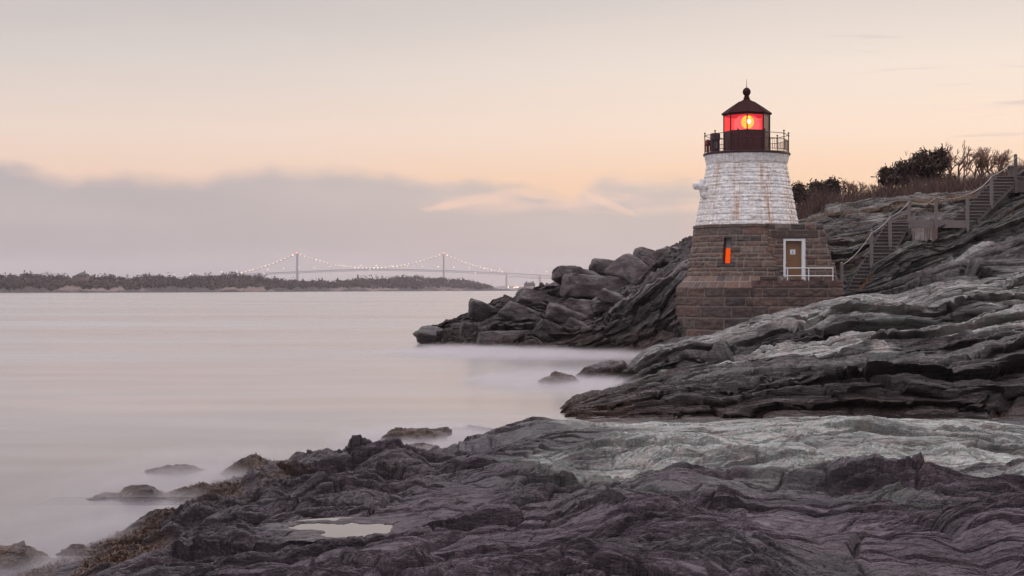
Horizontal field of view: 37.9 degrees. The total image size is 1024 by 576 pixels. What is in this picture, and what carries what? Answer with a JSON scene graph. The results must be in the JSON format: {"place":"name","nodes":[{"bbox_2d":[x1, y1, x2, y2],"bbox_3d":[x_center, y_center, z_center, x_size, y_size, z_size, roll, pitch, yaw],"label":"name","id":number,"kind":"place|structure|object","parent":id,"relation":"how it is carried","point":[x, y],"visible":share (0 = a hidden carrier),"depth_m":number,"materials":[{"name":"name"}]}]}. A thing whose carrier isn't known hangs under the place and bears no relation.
{"place":"outdoors","nodes":[
{"label":"outdoors","id":0,"kind":"place"},
{"bbox_2d":[0,282,514,292],"bbox_3d":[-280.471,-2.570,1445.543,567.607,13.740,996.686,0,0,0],"label":"island","id":1,"kind":"structure","parent":0,"point":[72,288],"depth_m":1196.73,"materials":[{"name":"plant"}]},
{"bbox_2d":[71,271,88,282],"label":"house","id":2,"kind":"structure","parent":1,"relation":"on","point":[83,276],"depth_m":1110.00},
{"bbox_2d":[0,270,493,290],"bbox_3d":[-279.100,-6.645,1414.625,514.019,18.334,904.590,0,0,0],"label":"woods","id":3,"kind":"object","parent":1,"relation":"on","point":[52,282],"visible":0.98,"depth_m":1210.21,"materials":[{"name":"green plant"}]},
{"bbox_2d":[0,289,997,575],"bbox_3d":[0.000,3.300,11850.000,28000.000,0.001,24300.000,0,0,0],"label":"water","id":4,"kind":"structure","parent":0,"point":[108,393],"depth_m":50.03,"materials":[{"name":"grey liquid"}]},
{"bbox_2d":[0,540,51,568],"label":"sea rock","id":5,"kind":"object","parent":4,"relation":"in","point":[17,555],"visible":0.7,"depth_m":17.77,"materials":[{"name":"grey stone"}]},
{"bbox_2d":[56,544,92,557],"bbox_3d":[-5.327,3.312,18.347,0.681,0.384,0.536,0,0,29],"label":"sea rock","id":6,"kind":"object","parent":4,"relation":"in","point":[74,548],"visible":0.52,"depth_m":18.23,"materials":[{"name":"grey stone"}]},
{"bbox_2d":[86,484,166,501],"bbox_3d":[-6.100,3.372,23.654,1.410,0.511,1.585,-7,0,0],"label":"sea rock","id":7,"kind":"object","parent":4,"relation":"in","point":[140,493],"visible":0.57,"depth_m":23.28,"materials":[{"name":"grey stone"}]},
{"bbox_2d":[144,464,206,473],"bbox_3d":[-6.085,3.423,26.884,1.222,0.474,0.991,0,0,10],"label":"sea rock","id":8,"kind":"object","parent":4,"relation":"in","point":[178,469],"visible":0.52,"depth_m":26.70,"materials":[{"name":"grey stone"}]},
{"bbox_2d":[177,253,551,288],"bbox_3d":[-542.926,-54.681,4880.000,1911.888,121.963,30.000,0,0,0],"label":"suspension bridge","id":9,"kind":"structure","parent":4,"relation":"on","point":[297,271],"depth_m":4870.39,"materials":[{"name":"metal"}]},
{"bbox_2d":[380,427,451,444],"bbox_3d":[-2.044,3.213,31.849,1.513,0.525,1.598,0,0,0],"label":"sea rock","id":10,"kind":"object","parent":4,"relation":"in","point":[424,435],"visible":0.7,"depth_m":31.39,"materials":[{"name":"grey stone"}]},
{"bbox_2d":[408,442,439,449],"bbox_3d":[-1.784,3.262,29.940,0.640,0.353,0.759,0,0,-40],"label":"sea rock","id":11,"kind":"object","parent":4,"relation":"in","point":[421,445],"visible":0.29,"depth_m":29.78,"materials":[{"name":"grey stone"}]},
{"bbox_2d":[452,425,491,431],"bbox_3d":[-0.967,3.358,34.668,1.032,0.372,0.856,0,0,4],"label":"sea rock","id":12,"kind":"object","parent":4,"relation":"in","point":[472,428],"visible":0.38,"depth_m":34.42,"materials":[{"name":"grey stone"}]},
{"bbox_2d":[26,415,1023,575],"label":"foreground rock","id":13,"kind":"object","parent":4,"relation":"in","point":[840,495],"visible":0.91,"depth_m":15.10,"materials":[{"name":"grey stone"}]},
{"bbox_2d":[8,443,457,575],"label":"seaweed","id":14,"kind":"object","parent":13,"relation":"on","point":[57,562],"visible":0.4,"depth_m":17.92,"materials":[{"name":"brown plant"}]},
{"bbox_2d":[288,517,392,537],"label":"pool water","id":15,"kind":"structure","parent":13,"relation":"in","point":[334,530],"depth_m":15.28,"materials":[{"name":"grey liquid"}]},
{"bbox_2d":[537,371,579,384],"bbox_3d":[1.588,3.246,51.504,1.465,0.703,1.780,0,0,-20],"label":"sea rock","id":16,"kind":"object","parent":4,"relation":"in","point":[556,378],"visible":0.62,"depth_m":51.00,"materials":[{"name":"grey stone"}]},
{"bbox_2d":[575,360,628,381],"bbox_3d":[3.385,3.127,53.900,2.229,1.050,2.713,-7,0,0],"label":"sea rock","id":17,"kind":"object","parent":4,"relation":"in","point":[608,371],"visible":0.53,"depth_m":52.81,"materials":[{"name":"grey stone"}]},
{"bbox_2d":[418,236,804,354],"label":"headland rock","id":18,"kind":"object","parent":4,"relation":"in","point":[640,317],"visible":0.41,"depth_m":77.55,"materials":[{"name":"grey stone"}]},
{"bbox_2d":[413,325,442,343],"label":"boulder","id":19,"kind":"object","parent":18,"relation":"on","point":[424,334],"visible":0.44,"depth_m":88.15,"materials":[{"name":"grey stone"}]},
{"bbox_2d":[459,322,481,334],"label":"boulder","id":20,"kind":"object","parent":18,"relation":"on","point":[466,328],"visible":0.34,"depth_m":85.18,"materials":[{"name":"grey stone"}]},
{"bbox_2d":[468,298,495,321],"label":"boulder","id":21,"kind":"object","parent":18,"relation":"on","point":[479,310],"visible":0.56,"depth_m":88.94,"materials":[{"name":"grey stone"}]},
{"bbox_2d":[475,330,532,349],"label":"boulder","id":22,"kind":"object","parent":18,"relation":"on","point":[485,340],"visible":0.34,"depth_m":80.21,"materials":[{"name":"grey stone"}]},
{"bbox_2d":[499,294,515,305],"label":"boulder","id":23,"kind":"object","parent":18,"relation":"on","point":[505,299],"visible":0.28,"depth_m":89.50,"materials":[{"name":"grey stone"}]},
{"bbox_2d":[497,301,537,320],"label":"boulder","id":24,"kind":"object","parent":18,"relation":"on","point":[510,310],"visible":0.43,"depth_m":84.55,"materials":[{"name":"grey stone"}]},
{"bbox_2d":[515,287,559,303],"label":"boulder","id":25,"kind":"object","parent":18,"relation":"on","point":[525,295],"visible":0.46,"depth_m":87.07,"materials":[{"name":"grey stone"}]},
{"bbox_2d":[532,319,565,341],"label":"boulder","id":26,"kind":"object","parent":18,"relation":"on","point":[543,328],"visible":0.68,"depth_m":78.74,"materials":[{"name":"grey stone"}]},
{"bbox_2d":[545,302,587,323],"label":"boulder","id":27,"kind":"object","parent":18,"relation":"on","point":[558,313],"visible":0.81,"depth_m":80.22,"materials":[{"name":"grey stone"}]},
{"bbox_2d":[551,265,597,284],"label":"boulder","id":28,"kind":"object","parent":18,"relation":"on","point":[558,272],"visible":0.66,"depth_m":86.36,"materials":[{"name":"grey stone"}]},
{"bbox_2d":[565,317,586,328],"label":"boulder","id":29,"kind":"object","parent":18,"relation":"on","point":[573,322],"visible":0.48,"depth_m":78.98,"materials":[{"name":"grey stone"}]},
{"bbox_2d":[566,298,598,320],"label":"boulder","id":30,"kind":"object","parent":18,"relation":"on","point":[581,305],"visible":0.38,"depth_m":80.83,"materials":[{"name":"grey stone"}]},
{"bbox_2d":[560,273,629,298],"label":"boulder","id":31,"kind":"object","parent":18,"relation":"on","point":[581,285],"visible":0.83,"depth_m":84.16,"materials":[{"name":"grey stone"}]},
{"bbox_2d":[591,301,608,312],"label":"boulder","id":32,"kind":"object","parent":18,"relation":"on","point":[598,307],"visible":0.82,"depth_m":80.34,"materials":[{"name":"grey stone"}]},
{"bbox_2d":[588,258,613,274],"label":"boulder","id":33,"kind":"object","parent":18,"relation":"on","point":[599,266],"visible":0.45,"depth_m":88.65,"materials":[{"name":"grey stone"}]},
{"bbox_2d":[597,288,624,305],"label":"boulder","id":34,"kind":"object","parent":18,"relation":"on","point":[605,295],"visible":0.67,"depth_m":79.99,"materials":[{"name":"grey stone"}]},
{"bbox_2d":[605,253,647,283],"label":"boulder","id":35,"kind":"object","parent":18,"relation":"on","point":[629,268],"visible":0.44,"depth_m":84.43,"materials":[{"name":"grey stone"}]},
{"bbox_2d":[633,247,655,259],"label":"boulder","id":36,"kind":"object","parent":18,"relation":"on","point":[640,252],"visible":0.53,"depth_m":89.48,"materials":[{"name":"grey stone"}]},
{"bbox_2d":[641,256,654,265],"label":"boulder","id":37,"kind":"object","parent":18,"relation":"on","point":[647,261],"visible":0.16,"depth_m":85.84,"materials":[{"name":"grey stone"}]},
{"bbox_2d":[655,247,668,259],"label":"boulder","id":38,"kind":"object","parent":18,"relation":"on","point":[662,252],"visible":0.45,"depth_m":87.75,"materials":[{"name":"grey stone"}]},
{"bbox_2d":[668,246,678,253],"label":"boulder","id":39,"kind":"object","parent":18,"relation":"on","point":[673,249],"visible":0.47,"depth_m":88.77,"materials":[{"name":"grey stone"}]},
{"bbox_2d":[493,286,519,288],"bbox_3d":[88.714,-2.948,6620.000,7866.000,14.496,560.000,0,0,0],"label":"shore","id":40,"kind":"structure","parent":0,"point":[503,287],"depth_m":6394.14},
{"bbox_2d":[0,0,1023,286],"label":"sky","id":41,"kind":"structure","parent":0,"point":[184,138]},
{"bbox_2d":[515,286,533,290],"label":"islet","id":42,"kind":"object","parent":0,"point":[531,287],"visible":0.16,"depth_m":1825.08,"materials":[{"name":"grey stone"}]},
{"bbox_2d":[524,281,534,286],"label":"house on rock","id":43,"kind":"structure","parent":42,"relation":"on","point":[531,283],"depth_m":1830.00,"materials":[{"name":"grey"}]},
{"bbox_2d":[675,80,843,336],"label":"lighthouse","id":44,"kind":"object","parent":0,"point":[749,245],"visible":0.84,"depth_m":72.68,"materials":[{"name":"paint"}]},
{"bbox_2d":[722,237,731,262],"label":"window","id":45,"kind":"structure","parent":44,"relation":"in","point":[727,241],"depth_m":72.84,"materials":[{"name":"orange glass"}]},
{"bbox_2d":[783,239,805,279],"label":"door","id":46,"kind":"structure","parent":44,"relation":"in","point":[794,250],"depth_m":72.52,"materials":[{"name":"brown paint"}]},
{"bbox_2d":[786,268,833,279],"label":"handrail","id":47,"kind":"object","parent":44,"relation":"on","point":[808,275],"visible":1,"depth_m":71.68,"materials":[{"name":"grey metal"}]},
{"bbox_2d":[560,233,1023,423],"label":"slope rock","id":48,"kind":"object","parent":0,"point":[944,339],"visible":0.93,"depth_m":46.72,"materials":[{"name":"grey stone"}]},
{"bbox_2d":[846,222,909,290],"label":"wooden staircase","id":49,"kind":"structure","parent":48,"relation":"on","point":[880,246],"depth_m":76.69,"materials":[{"name":"grey wood"}]},
{"bbox_2d":[798,169,1023,293],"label":"hill rock","id":50,"kind":"object","parent":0,"point":[847,235],"visible":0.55,"depth_m":79.92,"materials":[{"name":"grey stone"}]},
{"bbox_2d":[791,180,812,209],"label":"juniper tree","id":51,"kind":"object","parent":50,"relation":"on","point":[798,190],"visible":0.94,"depth_m":94.67,"materials":[{"name":"green plant"}]},
{"bbox_2d":[805,178,826,203],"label":"juniper tree","id":52,"kind":"object","parent":50,"relation":"on","point":[812,187],"visible":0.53,"depth_m":95.11,"materials":[{"name":"green plant"}]},
{"bbox_2d":[821,177,847,202],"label":"juniper tree","id":53,"kind":"object","parent":50,"relation":"on","point":[832,183],"visible":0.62,"depth_m":95.16,"materials":[{"name":"green plant"}]},
{"bbox_2d":[840,262,842,288],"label":"rope post","id":54,"kind":"object","parent":50,"relation":"on","point":[841,271],"visible":0.53,"depth_m":73.92,"materials":[{"name":"grey wood"}]},
{"bbox_2d":[840,178,866,194],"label":"bare shrub","id":55,"kind":"object","parent":50,"relation":"on","point":[852,186],"visible":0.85,"depth_m":95.79,"materials":[{"name":"brown plant"}]},
{"bbox_2d":[854,274,874,289],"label":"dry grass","id":56,"kind":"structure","parent":50,"relation":"on","point":[864,283],"depth_m":74.40,"materials":[{"name":"brown plant"}]},
{"bbox_2d":[870,229,872,267],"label":"rope post","id":57,"kind":"object","parent":50,"relation":"on","point":[871,249],"visible":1,"depth_m":75.53,"materials":[{"name":"grey wood"}]},
{"bbox_2d":[871,163,902,188],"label":"juniper tree","id":58,"kind":"object","parent":50,"relation":"on","point":[888,175],"visible":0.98,"depth_m":94.67,"materials":[{"name":"green plant"}]},
{"bbox_2d":[888,214,891,248],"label":"rope post","id":59,"kind":"object","parent":50,"relation":"on","point":[890,231],"visible":1,"depth_m":76.72,"materials":[{"name":"grey wood"}]},
{"bbox_2d":[806,190,980,222],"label":"dry grass","id":60,"kind":"structure","parent":50,"relation":"on","point":[939,199],"depth_m":88.03,"materials":[{"name":"beige plant"}]},
{"bbox_2d":[794,158,1023,219],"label":"brush","id":61,"kind":"object","parent":50,"relation":"on","point":[816,204],"visible":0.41,"depth_m":93.06,"materials":[{"name":"brown plant"}]},
{"bbox_2d":[892,157,925,189],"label":"juniper tree","id":62,"kind":"object","parent":50,"relation":"on","point":[901,165],"visible":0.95,"depth_m":94.67,"materials":[{"name":"green plant"}]},
{"bbox_2d":[908,198,910,234],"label":"rope post","id":63,"kind":"object","parent":50,"relation":"on","point":[909,214],"visible":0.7,"depth_m":77.92,"materials":[{"name":"grey wood"}]},
{"bbox_2d":[905,147,928,183],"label":"juniper tree","id":64,"kind":"object","parent":50,"relation":"on","point":[916,157],"visible":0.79,"depth_m":95.16,"materials":[{"name":"green plant"}]},
{"bbox_2d":[910,228,937,243],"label":"retaining wall","id":65,"kind":"structure","parent":50,"relation":"on","point":[930,234],"depth_m":77.50,"materials":[{"name":"concrete"}]},
{"bbox_2d":[892,220,973,235],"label":"wooden landing","id":66,"kind":"object","parent":50,"relation":"on","point":[930,223],"visible":0.81,"depth_m":78.15,"materials":[{"name":"grey wood"}]},
{"bbox_2d":[934,194,937,227],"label":"rope post","id":67,"kind":"object","parent":50,"relation":"on","point":[935,212],"visible":1,"depth_m":78.03,"materials":[{"name":"grey wood"}]},
{"bbox_2d":[918,143,960,182],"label":"juniper tree","id":68,"kind":"object","parent":50,"relation":"on","point":[936,163],"visible":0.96,"depth_m":94.58,"materials":[{"name":"green plant"}]},
{"bbox_2d":[933,141,978,179],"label":"bare shrub","id":69,"kind":"object","parent":50,"relation":"on","point":[965,163],"visible":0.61,"depth_m":95.62,"materials":[{"name":"brown plant"}]},
{"bbox_2d":[966,191,968,231],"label":"rope post","id":70,"kind":"object","parent":50,"relation":"on","point":[967,212],"visible":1,"depth_m":78.12,"materials":[{"name":"grey wood"}]},
{"bbox_2d":[958,147,998,180],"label":"bare shrub","id":71,"kind":"object","parent":50,"relation":"on","point":[980,163],"visible":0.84,"depth_m":96.39,"materials":[{"name":"brown plant"}]},
{"bbox_2d":[952,176,1020,223],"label":"wooden staircase","id":72,"kind":"structure","parent":50,"relation":"on","point":[980,209],"depth_m":80.59,"materials":[{"name":"grey wood"}]},
{"bbox_2d":[990,173,992,208],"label":"rope post","id":73,"kind":"object","parent":72,"relation":"attached to","point":[991,189],"visible":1,"depth_m":80.12,"materials":[{"name":"grey wood"}]},
{"bbox_2d":[842,157,1023,264],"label":"handrail rope","id":74,"kind":"object","parent":73,"relation":"attached to","point":[926,203],"visible":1,"depth_m":77.91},
{"bbox_2d":[1014,154,1016,192],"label":"rope post","id":75,"kind":"object","parent":72,"relation":"on","point":[1015,174],"visible":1,"depth_m":81.92,"materials":[{"name":"grey wood"}]},
{"bbox_2d":[977,147,1012,174],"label":"bare shrub","id":76,"kind":"object","parent":50,"relation":"on","point":[1001,159],"visible":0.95,"depth_m":95.54,"materials":[{"name":"brown plant"}]},
{"bbox_2d":[989,176,1023,198],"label":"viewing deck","id":77,"kind":"structure","parent":50,"relation":"on","point":[1020,186],"depth_m":82.65,"materials":[{"name":"grey wood"}]},
{"bbox_2d":[1004,165,1023,175],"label":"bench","id":78,"kind":"object","parent":77,"relation":"on","point":[1010,170],"visible":0.68,"depth_m":83.65,"materials":[{"name":"grey wood"}]},
{"bbox_2d":[996,206,1019,221],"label":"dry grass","id":79,"kind":"structure","parent":50,"relation":"on","point":[1002,216],"depth_m":79.45,"materials":[{"name":"brown plant"}]}
]}

